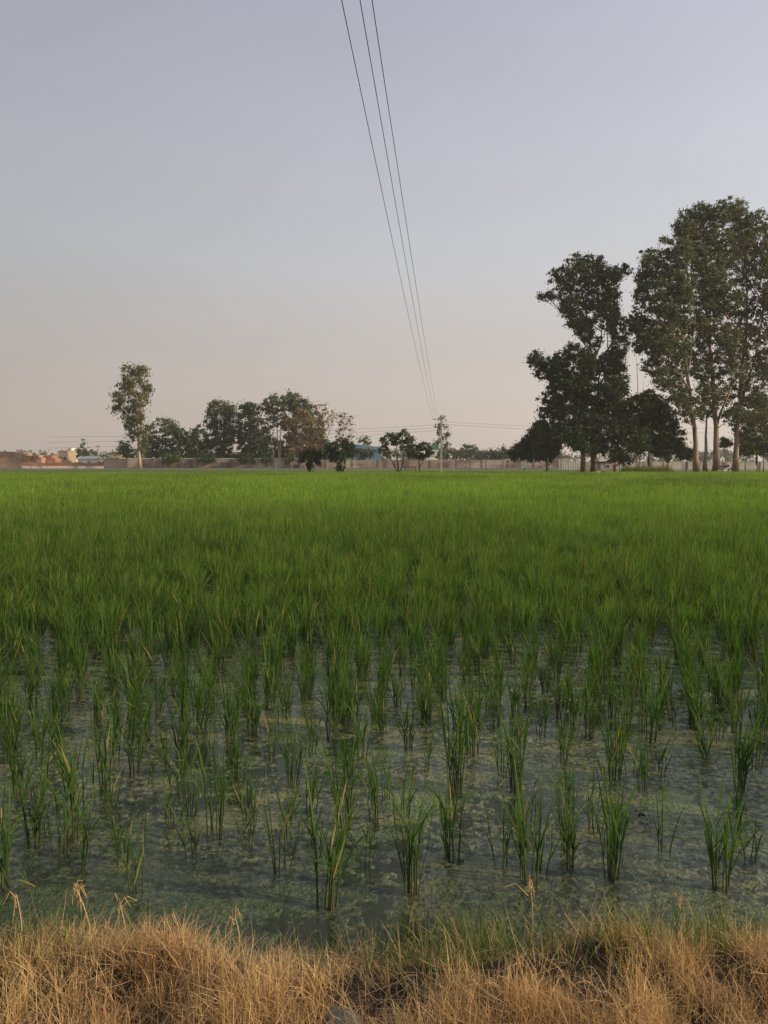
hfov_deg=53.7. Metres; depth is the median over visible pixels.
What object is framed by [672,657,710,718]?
rice plant
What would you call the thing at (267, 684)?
rice plant
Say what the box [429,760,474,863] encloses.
rice plant
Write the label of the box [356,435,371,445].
broadleaf tree
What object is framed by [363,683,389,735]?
rice plant
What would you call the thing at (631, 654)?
rice plant
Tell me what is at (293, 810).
rice plant
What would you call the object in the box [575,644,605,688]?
rice plant
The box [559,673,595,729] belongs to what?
rice plant
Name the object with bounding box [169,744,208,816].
rice plant
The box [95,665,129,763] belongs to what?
rice plant
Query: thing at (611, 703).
rice plant
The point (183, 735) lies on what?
rice plant
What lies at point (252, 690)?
rice plant
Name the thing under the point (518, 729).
rice plant
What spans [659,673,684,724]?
rice plant
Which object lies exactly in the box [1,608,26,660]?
rice plant
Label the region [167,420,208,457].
broadleaf tree
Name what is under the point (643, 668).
rice plant
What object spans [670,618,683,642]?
rice plant
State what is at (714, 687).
rice plant
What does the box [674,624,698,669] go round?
rice plant
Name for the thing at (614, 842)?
rice plant
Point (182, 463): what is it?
boundary wall
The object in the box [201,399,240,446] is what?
broadleaf tree
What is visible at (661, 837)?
rice plant
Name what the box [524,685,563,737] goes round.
rice plant
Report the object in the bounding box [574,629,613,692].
rice plant
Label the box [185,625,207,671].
rice plant
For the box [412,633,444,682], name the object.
rice plant
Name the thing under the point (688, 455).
shrub
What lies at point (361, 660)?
rice plant
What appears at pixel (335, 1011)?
stone
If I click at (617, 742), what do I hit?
rice plant
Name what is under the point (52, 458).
brick stack
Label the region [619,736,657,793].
rice plant
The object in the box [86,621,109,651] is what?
rice plant
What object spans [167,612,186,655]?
rice plant
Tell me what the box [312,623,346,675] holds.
rice plant
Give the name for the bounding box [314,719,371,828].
rice plant
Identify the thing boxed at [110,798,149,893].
rice plant
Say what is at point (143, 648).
rice plant
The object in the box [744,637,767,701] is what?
rice plant
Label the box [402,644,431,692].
rice plant
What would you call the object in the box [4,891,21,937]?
dry stalk
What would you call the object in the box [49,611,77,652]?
rice plant
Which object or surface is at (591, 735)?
rice plant
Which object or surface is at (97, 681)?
rice plant
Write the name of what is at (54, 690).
rice plant
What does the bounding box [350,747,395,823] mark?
rice plant
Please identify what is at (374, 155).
power wire
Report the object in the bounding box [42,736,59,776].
rice plant
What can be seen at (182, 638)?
rice plant
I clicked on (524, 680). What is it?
rice plant
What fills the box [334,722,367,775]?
rice plant
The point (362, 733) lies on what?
rice plant
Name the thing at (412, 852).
rice plant
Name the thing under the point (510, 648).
rice plant
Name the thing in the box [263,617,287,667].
rice plant
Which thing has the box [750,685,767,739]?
rice plant
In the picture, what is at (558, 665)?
rice plant
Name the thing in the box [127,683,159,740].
rice plant
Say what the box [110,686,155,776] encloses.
rice plant
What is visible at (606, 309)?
eucalyptus tree
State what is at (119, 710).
rice plant
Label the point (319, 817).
rice plant
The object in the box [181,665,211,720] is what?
rice plant
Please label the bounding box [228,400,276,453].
broadleaf tree
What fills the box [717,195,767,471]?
eucalyptus tree
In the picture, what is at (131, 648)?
rice plant
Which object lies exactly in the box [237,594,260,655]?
rice plant
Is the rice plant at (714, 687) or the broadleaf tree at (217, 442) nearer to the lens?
the rice plant at (714, 687)
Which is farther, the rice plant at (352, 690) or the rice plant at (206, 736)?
the rice plant at (352, 690)
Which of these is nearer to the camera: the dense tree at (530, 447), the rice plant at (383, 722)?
the rice plant at (383, 722)
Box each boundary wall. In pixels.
[104,459,127,467]
[127,458,299,467]
[300,460,560,467]
[616,461,767,469]
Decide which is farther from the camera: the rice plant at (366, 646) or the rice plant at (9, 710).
the rice plant at (366, 646)
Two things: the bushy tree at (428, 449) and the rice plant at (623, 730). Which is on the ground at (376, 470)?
the bushy tree at (428, 449)
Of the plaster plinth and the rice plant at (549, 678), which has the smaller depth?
the rice plant at (549, 678)
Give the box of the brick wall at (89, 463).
[20,461,103,467]
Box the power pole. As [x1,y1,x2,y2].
[433,417,442,471]
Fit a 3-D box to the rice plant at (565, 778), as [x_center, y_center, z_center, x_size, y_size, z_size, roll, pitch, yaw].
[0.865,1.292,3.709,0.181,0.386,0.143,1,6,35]
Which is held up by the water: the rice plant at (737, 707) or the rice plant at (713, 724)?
the rice plant at (737, 707)
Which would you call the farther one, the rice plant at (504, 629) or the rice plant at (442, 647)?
the rice plant at (504, 629)
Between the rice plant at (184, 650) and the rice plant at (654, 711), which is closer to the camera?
the rice plant at (654, 711)
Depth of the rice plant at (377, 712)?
4.71 m
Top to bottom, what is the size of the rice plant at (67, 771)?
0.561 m
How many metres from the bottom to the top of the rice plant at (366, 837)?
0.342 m
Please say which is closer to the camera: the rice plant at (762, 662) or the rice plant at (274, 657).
the rice plant at (274, 657)
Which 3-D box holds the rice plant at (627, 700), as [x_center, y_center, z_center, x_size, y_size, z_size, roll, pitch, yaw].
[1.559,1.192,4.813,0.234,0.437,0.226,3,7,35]
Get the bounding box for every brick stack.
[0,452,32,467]
[31,455,45,462]
[45,455,61,462]
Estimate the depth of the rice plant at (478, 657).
6.04 m
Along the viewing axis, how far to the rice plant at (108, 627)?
6.64 m
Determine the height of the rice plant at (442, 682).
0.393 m
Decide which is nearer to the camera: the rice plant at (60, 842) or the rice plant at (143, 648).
the rice plant at (60, 842)
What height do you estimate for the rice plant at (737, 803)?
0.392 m
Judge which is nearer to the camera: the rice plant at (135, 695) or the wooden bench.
the rice plant at (135, 695)
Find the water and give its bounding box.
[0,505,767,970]
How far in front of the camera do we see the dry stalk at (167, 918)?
2.38 m
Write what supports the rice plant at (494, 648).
on the water
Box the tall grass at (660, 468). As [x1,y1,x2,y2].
[620,464,673,472]
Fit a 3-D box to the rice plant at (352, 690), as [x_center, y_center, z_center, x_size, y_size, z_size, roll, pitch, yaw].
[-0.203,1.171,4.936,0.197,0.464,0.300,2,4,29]
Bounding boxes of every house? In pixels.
[57,451,76,462]
[77,456,102,462]
[108,452,125,458]
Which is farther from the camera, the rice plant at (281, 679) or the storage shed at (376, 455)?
the storage shed at (376, 455)
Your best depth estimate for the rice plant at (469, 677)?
5.79 m
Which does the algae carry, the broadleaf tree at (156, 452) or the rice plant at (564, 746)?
the rice plant at (564, 746)
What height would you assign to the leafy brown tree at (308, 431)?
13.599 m
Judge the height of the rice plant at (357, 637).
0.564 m
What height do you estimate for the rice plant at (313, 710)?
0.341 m
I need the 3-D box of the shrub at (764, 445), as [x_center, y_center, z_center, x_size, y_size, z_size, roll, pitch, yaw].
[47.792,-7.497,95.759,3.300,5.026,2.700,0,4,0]
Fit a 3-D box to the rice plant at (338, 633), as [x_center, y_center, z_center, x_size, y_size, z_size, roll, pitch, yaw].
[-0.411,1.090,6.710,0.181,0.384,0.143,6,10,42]
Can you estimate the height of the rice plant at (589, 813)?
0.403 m
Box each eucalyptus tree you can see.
[105,361,155,468]
[257,391,288,457]
[285,388,329,453]
[522,341,653,471]
[535,250,635,472]
[621,234,703,471]
[669,199,751,472]
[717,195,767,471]
[759,221,767,410]
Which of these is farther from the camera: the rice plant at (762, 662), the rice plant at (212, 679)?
the rice plant at (762, 662)
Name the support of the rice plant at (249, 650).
on the algae
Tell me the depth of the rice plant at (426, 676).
5.28 m
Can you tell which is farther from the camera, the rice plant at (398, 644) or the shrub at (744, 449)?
the shrub at (744, 449)
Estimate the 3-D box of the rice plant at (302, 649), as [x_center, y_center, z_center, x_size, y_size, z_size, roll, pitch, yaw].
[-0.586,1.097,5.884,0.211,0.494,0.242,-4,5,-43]
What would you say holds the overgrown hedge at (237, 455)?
on the ground at (376, 470)
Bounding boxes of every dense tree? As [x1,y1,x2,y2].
[504,418,565,471]
[626,386,691,467]
[731,390,767,471]
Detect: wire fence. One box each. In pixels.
[454,457,561,471]
[617,460,767,470]
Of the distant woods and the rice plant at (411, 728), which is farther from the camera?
the distant woods
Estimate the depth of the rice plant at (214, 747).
4.26 m
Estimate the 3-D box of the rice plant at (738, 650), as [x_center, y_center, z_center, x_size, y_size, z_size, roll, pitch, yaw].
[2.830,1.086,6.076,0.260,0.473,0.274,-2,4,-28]
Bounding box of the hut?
[596,454,614,470]
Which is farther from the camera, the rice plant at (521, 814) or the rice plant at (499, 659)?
the rice plant at (499, 659)
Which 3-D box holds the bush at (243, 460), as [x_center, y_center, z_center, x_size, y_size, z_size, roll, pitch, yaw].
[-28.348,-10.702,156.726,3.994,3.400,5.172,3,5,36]
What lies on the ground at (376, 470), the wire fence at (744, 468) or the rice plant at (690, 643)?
the wire fence at (744, 468)
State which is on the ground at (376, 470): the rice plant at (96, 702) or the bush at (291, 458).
the bush at (291, 458)
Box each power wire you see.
[341,0,430,410]
[360,0,435,417]
[372,0,436,409]
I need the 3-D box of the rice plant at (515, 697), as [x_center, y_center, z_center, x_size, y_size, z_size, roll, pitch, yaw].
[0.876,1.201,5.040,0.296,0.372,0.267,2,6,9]
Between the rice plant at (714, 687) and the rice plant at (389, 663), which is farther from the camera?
the rice plant at (389, 663)
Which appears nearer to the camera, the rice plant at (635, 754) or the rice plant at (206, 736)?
the rice plant at (635, 754)
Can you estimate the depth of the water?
3.92 m
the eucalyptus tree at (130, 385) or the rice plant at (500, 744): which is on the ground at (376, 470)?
the eucalyptus tree at (130, 385)
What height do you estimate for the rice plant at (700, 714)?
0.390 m
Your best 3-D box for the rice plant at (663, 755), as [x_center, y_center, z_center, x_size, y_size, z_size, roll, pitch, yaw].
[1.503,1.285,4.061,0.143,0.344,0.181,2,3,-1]
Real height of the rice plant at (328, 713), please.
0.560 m
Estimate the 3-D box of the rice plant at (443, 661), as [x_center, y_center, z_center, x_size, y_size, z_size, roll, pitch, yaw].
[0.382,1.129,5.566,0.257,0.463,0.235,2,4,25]
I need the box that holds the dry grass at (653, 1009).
[0,886,767,1023]
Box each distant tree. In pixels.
[448,448,469,459]
[460,442,481,459]
[469,448,489,459]
[482,448,504,459]
[493,444,509,459]
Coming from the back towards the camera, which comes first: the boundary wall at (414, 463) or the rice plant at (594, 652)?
the boundary wall at (414, 463)
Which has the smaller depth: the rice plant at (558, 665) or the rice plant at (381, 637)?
the rice plant at (558, 665)
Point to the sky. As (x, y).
(190, 190)
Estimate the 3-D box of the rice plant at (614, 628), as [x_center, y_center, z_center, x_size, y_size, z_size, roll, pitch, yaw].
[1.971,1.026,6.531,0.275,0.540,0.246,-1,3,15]
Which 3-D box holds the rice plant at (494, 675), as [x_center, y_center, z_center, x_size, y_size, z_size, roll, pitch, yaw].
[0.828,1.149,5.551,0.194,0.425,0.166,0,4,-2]
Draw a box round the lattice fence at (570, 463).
[558,459,579,469]
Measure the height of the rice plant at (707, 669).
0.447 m
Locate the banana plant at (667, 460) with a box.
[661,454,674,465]
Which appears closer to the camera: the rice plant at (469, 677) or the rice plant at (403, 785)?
the rice plant at (403, 785)
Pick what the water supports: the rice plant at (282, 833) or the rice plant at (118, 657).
the rice plant at (118, 657)
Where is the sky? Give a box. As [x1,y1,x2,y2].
[0,0,767,460]
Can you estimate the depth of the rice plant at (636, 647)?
5.98 m
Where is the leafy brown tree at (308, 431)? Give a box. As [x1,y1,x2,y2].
[281,405,322,457]
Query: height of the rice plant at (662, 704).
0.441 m
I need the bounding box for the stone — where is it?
[322,1006,361,1023]
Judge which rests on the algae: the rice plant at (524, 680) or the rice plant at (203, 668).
the rice plant at (203, 668)
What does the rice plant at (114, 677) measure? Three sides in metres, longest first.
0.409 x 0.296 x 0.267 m
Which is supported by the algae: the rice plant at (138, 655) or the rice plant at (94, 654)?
the rice plant at (94, 654)
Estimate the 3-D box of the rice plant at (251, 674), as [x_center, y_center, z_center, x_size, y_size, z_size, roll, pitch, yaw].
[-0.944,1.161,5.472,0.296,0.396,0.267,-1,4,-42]
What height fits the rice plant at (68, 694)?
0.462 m
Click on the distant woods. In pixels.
(727, 455)
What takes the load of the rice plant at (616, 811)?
on the algae
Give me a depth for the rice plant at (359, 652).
5.95 m
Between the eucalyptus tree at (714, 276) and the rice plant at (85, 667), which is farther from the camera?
the eucalyptus tree at (714, 276)
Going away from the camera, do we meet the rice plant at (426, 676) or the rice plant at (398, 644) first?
the rice plant at (426, 676)
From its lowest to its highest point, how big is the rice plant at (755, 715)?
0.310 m
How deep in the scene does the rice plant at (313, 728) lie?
4.52 m
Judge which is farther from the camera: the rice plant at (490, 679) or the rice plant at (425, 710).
the rice plant at (490, 679)
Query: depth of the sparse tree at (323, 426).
159.22 m
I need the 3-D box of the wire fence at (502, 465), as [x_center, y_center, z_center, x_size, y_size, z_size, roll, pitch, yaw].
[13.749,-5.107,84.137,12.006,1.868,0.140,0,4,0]
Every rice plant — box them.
[0,606,12,653]
[0,650,19,695]
[0,667,37,737]
[0,681,25,737]
[0,697,38,798]
[0,698,31,763]
[0,743,56,848]
[0,773,23,890]
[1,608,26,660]
[3,618,27,669]
[5,610,32,656]
[6,676,34,724]
[8,642,48,709]
[14,840,45,896]
[15,632,47,687]
[17,694,61,766]
[19,623,48,662]
[20,620,40,668]
[20,631,46,673]
[24,755,50,810]
[34,679,76,750]
[35,652,69,717]
[35,711,92,813]
[36,700,57,735]
[37,726,105,844]
[39,658,75,713]
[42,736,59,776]
[43,776,89,858]
[46,628,74,675]
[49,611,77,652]
[57,642,98,698]
[59,606,87,660]
[59,625,89,670]
[65,630,96,684]
[68,637,94,677]
[68,774,105,873]
[72,674,111,722]
[81,615,105,658]
[85,653,109,708]
[85,704,135,794]
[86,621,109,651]
[87,758,126,811]
[91,799,139,868]
[92,609,120,674]
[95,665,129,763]
[97,643,128,695]
[98,599,127,655]
[98,636,128,682]
[98,769,129,835]
[99,686,125,739]
[101,625,123,662]
[108,635,126,678]
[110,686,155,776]
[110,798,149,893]
[111,654,153,710]
[116,667,149,720]
[118,611,147,667]
[119,640,151,697]
[119,642,147,691]
[124,669,163,736]
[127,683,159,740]
[134,613,156,655]
[135,615,165,678]
[138,612,157,662]
[144,735,163,784]
[145,659,176,712]
[146,723,182,768]
[149,771,189,827]
[152,680,194,757]
[155,616,179,668]
[156,735,186,789]
[159,811,173,846]
[162,654,182,695]
[164,675,195,742]
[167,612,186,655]
[167,722,198,800]
[167,802,207,857]
[168,633,190,686]
[169,653,201,718]
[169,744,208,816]
[171,630,198,673]
[173,613,191,661]
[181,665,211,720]
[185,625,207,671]
[188,671,218,734]
[189,705,223,765]
[189,711,212,746]
[190,651,221,700]
[192,735,241,840]
[193,608,225,653]
[194,645,222,686]
[196,660,225,709]
[201,622,228,676]
[205,597,236,651]
[207,617,231,669]
[212,653,250,749]
[213,604,234,658]
[219,681,251,733]
[222,630,239,662]
[222,713,249,782]
[223,655,252,705]
[228,641,263,684]
[228,776,261,847]
[230,656,259,718]
[231,753,259,807]
[232,752,261,824]
[233,637,258,675]
[234,647,260,695]
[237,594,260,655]
[237,684,271,736]
[247,636,263,666]
[249,641,282,708]
[251,690,287,761]
[258,626,282,698]
[259,614,280,661]
[259,623,289,678]
[260,768,308,877]
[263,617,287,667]
[268,665,296,719]
[273,646,294,686]
[274,773,305,836]
[278,707,314,788]
[279,603,301,660]
[284,612,304,650]
[291,655,312,703]
[292,643,319,684]
[295,623,325,679]
[296,715,321,755]
[298,638,321,697]
[300,690,323,735]
[301,743,336,814]
[301,798,333,848]
[303,759,373,910]
[305,708,329,745]
[310,660,349,741]
[311,609,332,655]
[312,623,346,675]
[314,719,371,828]
[320,647,353,716]
[324,618,351,664]
[325,619,355,679]
[328,618,343,648]
[332,643,361,690]
[332,678,361,732]
[333,619,355,662]
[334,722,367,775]
[336,661,372,720]
[338,648,355,702]
[341,693,378,760]
[345,803,379,868]
[347,633,373,682]
[348,605,373,661]
[348,633,373,677]
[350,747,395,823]
[358,669,392,722]
[359,624,373,670]
[362,750,403,800]
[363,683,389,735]
[370,648,397,695]
[370,692,393,734]
[373,632,398,680]
[374,753,451,896]
[375,612,393,657]
[378,662,411,707]
[384,754,418,814]
[388,623,408,652]
[389,628,412,674]
[391,690,421,749]
[401,616,421,657]
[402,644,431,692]
[407,664,439,720]
[411,626,437,678]
[411,681,437,725]
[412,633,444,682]
[412,651,437,703]
[419,649,457,701]
[421,714,441,772]
[423,640,451,692]
[428,683,489,796]
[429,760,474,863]
[431,615,453,654]
[432,627,451,666]
[441,671,474,730]
[445,659,494,756]
[453,636,480,675]
[455,644,481,683]
[457,614,488,673]
[459,622,474,662]
[463,678,488,720]
[464,607,482,658]
[473,656,501,706]
[476,612,494,654]
[476,620,499,658]
[476,788,515,867]
[477,706,515,775]
[481,663,511,728]
[485,647,508,692]
[488,621,510,667]
[488,634,505,680]
[489,754,552,886]
[493,700,537,794]
[494,661,536,715]
[496,611,525,652]
[503,623,520,665]
[506,700,536,747]
[512,650,541,708]
[512,766,545,826]
[516,644,536,686]
[517,628,546,678]
[521,617,544,655]
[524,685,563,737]
[525,787,571,873]
[530,651,556,691]
[541,741,581,808]
[542,626,564,668]
[542,630,568,680]
[542,636,554,671]
[542,669,575,718]
[547,709,577,762]
[550,800,587,869]
[551,757,599,853]
[555,606,581,657]
[556,652,582,706]
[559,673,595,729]
[560,620,585,666]
[566,612,589,654]
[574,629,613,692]
[574,680,604,739]
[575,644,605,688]
[576,751,614,833]
[577,651,602,718]
[579,635,610,670]
[579,764,643,881]
[582,608,606,650]
[582,617,615,672]
[584,617,619,684]
[588,671,611,707]
[590,774,637,846]
[592,692,641,780]
[592,722,629,792]
[598,667,633,717]
[601,706,631,760]
[602,606,622,658]
[607,613,631,665]
[613,702,642,771]
[614,609,633,649]
[614,677,646,730]
[615,640,644,682]
[615,644,653,708]
[618,626,652,675]
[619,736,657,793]
[621,615,657,663]
[622,645,665,731]
[629,616,656,641]
[630,625,651,649]
[631,638,656,695]
[632,667,672,743]
[642,657,680,713]
[642,785,687,852]
[650,723,677,778]
[652,641,675,681]
[652,657,675,703]
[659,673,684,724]
[668,614,694,659]
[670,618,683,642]
[671,630,701,679]
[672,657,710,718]
[673,622,694,666]
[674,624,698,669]
[675,653,700,690]
[676,678,716,730]
[680,603,692,651]
[680,652,713,703]
[689,706,716,767]
[689,766,755,891]
[690,617,715,651]
[692,685,718,753]
[693,619,712,665]
[697,636,728,691]
[698,623,719,671]
[698,655,733,703]
[699,691,733,740]
[702,652,743,712]
[702,798,740,866]
[711,694,766,790]
[718,652,753,692]
[718,675,758,732]
[720,618,746,664]
[720,618,754,666]
[721,754,752,832]
[727,649,752,686]
[729,796,765,860]
[733,610,753,656]
[735,686,767,726]
[736,602,760,652]
[736,704,767,771]
[740,605,767,659]
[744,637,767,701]
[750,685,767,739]
[753,641,767,682]
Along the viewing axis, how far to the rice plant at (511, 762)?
3.87 m
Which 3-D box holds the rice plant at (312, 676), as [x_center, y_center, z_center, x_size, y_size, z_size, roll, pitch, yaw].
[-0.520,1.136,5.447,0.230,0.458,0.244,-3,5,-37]
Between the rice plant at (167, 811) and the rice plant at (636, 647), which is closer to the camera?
the rice plant at (167, 811)
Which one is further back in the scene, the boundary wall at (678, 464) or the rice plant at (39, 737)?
the boundary wall at (678, 464)
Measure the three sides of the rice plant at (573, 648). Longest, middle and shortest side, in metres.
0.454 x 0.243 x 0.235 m
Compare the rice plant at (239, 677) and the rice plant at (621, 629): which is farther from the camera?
the rice plant at (621, 629)
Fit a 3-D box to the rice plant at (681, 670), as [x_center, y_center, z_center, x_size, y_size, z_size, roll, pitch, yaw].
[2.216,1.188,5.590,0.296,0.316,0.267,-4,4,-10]
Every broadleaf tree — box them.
[114,438,137,458]
[140,421,165,457]
[155,416,180,453]
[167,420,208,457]
[200,432,235,454]
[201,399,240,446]
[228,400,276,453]
[271,432,329,457]
[355,445,374,459]
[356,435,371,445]
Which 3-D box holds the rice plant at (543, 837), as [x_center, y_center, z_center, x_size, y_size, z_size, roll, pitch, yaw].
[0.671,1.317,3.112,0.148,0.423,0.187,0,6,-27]
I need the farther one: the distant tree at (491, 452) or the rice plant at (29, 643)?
the distant tree at (491, 452)
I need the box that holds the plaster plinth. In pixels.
[21,466,103,467]
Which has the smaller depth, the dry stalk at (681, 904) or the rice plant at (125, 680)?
the dry stalk at (681, 904)
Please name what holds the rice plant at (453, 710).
on the algae
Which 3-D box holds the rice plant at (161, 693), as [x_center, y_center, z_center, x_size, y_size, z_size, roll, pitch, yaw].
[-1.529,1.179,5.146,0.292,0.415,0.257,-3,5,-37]
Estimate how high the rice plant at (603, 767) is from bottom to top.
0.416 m
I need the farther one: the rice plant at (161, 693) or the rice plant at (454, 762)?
the rice plant at (161, 693)
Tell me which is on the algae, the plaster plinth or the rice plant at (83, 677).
the rice plant at (83, 677)
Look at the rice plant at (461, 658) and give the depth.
6.02 m
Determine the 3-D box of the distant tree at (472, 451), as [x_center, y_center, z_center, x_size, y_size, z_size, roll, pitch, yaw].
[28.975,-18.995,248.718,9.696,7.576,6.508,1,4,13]
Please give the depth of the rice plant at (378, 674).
5.46 m
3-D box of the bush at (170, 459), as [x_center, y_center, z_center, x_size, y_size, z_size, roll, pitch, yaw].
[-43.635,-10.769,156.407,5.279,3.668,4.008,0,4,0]
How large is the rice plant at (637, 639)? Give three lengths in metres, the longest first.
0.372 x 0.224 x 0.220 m
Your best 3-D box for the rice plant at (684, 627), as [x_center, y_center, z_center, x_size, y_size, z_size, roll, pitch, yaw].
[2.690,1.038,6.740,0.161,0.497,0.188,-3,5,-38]
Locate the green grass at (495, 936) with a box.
[0,883,767,1002]
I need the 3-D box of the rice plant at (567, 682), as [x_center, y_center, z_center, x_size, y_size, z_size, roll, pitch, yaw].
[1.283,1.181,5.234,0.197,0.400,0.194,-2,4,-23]
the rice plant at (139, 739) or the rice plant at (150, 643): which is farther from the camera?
the rice plant at (150, 643)
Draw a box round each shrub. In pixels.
[607,451,634,470]
[674,445,700,471]
[719,436,733,467]
[733,440,758,471]
[753,434,767,470]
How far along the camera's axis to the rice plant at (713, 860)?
2.99 m
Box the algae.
[0,562,767,965]
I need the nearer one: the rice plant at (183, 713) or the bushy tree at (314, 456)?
the rice plant at (183, 713)
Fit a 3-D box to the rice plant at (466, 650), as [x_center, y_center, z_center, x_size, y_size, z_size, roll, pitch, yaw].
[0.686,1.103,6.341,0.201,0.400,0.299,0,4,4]
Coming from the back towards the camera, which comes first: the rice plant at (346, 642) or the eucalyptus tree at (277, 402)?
the eucalyptus tree at (277, 402)
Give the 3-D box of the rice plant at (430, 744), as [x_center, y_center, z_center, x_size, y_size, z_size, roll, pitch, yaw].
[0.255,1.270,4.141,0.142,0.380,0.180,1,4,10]
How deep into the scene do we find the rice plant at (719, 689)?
5.12 m
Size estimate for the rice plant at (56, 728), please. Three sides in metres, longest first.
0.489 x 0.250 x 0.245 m
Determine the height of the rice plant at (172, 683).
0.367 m
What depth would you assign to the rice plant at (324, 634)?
6.59 m
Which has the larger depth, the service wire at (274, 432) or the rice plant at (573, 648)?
the service wire at (274, 432)
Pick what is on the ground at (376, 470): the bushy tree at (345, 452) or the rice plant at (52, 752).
the bushy tree at (345, 452)
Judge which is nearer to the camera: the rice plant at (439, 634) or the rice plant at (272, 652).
the rice plant at (272, 652)
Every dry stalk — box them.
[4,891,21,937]
[72,880,91,936]
[112,894,136,937]
[161,913,181,932]
[226,904,242,958]
[506,876,534,955]
[671,893,691,926]
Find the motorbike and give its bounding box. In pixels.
[716,464,732,471]
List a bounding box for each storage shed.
[350,444,380,459]
[425,440,438,459]
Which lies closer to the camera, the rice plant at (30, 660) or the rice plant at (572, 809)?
the rice plant at (572, 809)
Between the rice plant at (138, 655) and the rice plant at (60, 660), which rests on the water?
the rice plant at (138, 655)
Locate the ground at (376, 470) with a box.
[0,461,767,472]
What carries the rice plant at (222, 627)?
on the algae
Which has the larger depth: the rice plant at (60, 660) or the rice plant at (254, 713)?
the rice plant at (60, 660)
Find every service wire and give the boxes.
[90,425,426,436]
[108,428,424,441]
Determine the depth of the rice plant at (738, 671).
5.54 m
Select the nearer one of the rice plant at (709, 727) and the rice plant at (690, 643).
the rice plant at (709, 727)
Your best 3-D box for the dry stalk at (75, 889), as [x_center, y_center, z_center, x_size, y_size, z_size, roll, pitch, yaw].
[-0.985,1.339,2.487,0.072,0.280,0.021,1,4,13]
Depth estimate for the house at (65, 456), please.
184.59 m
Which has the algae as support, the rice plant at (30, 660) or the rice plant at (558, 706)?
the rice plant at (30, 660)
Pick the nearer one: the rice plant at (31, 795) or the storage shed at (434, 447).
the rice plant at (31, 795)
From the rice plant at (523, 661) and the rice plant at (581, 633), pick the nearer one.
the rice plant at (523, 661)
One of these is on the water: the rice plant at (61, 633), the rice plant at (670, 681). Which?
the rice plant at (670, 681)
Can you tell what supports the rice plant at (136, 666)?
on the algae
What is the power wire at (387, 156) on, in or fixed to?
attached to the power pole
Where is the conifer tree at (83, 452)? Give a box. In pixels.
[74,438,103,460]
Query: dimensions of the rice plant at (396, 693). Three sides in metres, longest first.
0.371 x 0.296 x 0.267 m
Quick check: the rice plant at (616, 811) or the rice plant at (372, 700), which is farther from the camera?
the rice plant at (372, 700)
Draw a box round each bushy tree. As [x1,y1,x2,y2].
[296,446,324,471]
[323,437,355,471]
[375,428,419,471]
[403,441,434,471]
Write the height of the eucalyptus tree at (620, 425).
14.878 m
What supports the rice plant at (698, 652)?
on the algae
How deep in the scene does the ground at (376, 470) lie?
128.03 m
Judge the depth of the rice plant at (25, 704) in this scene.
4.91 m
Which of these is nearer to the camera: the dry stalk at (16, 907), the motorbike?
the dry stalk at (16, 907)
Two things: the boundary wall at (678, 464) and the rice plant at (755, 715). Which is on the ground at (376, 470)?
the boundary wall at (678, 464)
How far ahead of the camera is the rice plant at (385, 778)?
3.79 m
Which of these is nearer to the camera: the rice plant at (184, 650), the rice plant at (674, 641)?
the rice plant at (184, 650)
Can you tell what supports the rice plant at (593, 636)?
on the algae
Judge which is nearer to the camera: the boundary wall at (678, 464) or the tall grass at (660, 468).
the tall grass at (660, 468)
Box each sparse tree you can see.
[312,400,339,459]
[331,411,357,443]
[627,359,643,467]
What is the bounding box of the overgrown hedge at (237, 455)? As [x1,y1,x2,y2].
[174,450,328,459]
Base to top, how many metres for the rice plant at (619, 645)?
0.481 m
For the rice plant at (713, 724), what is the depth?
4.62 m
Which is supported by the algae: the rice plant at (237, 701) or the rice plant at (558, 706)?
the rice plant at (237, 701)
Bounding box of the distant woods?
[0,443,767,462]
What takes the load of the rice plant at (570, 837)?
on the algae
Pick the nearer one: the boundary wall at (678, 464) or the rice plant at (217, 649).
the rice plant at (217, 649)
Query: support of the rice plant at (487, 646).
on the algae
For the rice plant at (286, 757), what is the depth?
3.96 m
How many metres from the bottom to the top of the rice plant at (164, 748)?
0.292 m
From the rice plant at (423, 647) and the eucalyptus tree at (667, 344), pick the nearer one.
the rice plant at (423, 647)
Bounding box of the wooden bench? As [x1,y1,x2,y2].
[404,466,415,471]
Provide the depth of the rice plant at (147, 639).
6.63 m
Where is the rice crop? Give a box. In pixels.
[0,470,767,800]
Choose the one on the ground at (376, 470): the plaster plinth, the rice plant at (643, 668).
the plaster plinth
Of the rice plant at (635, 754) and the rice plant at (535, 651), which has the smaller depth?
the rice plant at (635, 754)
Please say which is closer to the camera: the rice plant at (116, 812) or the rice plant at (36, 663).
the rice plant at (116, 812)
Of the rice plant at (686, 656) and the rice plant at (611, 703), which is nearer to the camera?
the rice plant at (611, 703)
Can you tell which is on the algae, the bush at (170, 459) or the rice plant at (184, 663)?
the rice plant at (184, 663)
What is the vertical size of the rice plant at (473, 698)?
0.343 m
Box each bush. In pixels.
[160,451,184,466]
[195,451,220,466]
[234,452,257,465]
[259,452,276,466]
[280,453,295,466]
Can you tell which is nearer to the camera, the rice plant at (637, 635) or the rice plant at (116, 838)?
the rice plant at (116, 838)
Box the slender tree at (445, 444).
[433,414,453,459]
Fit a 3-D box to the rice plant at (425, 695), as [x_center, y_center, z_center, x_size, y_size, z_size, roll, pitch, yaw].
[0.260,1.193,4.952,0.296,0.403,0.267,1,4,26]
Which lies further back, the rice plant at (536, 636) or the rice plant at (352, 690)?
the rice plant at (536, 636)
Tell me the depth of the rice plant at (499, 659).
5.81 m

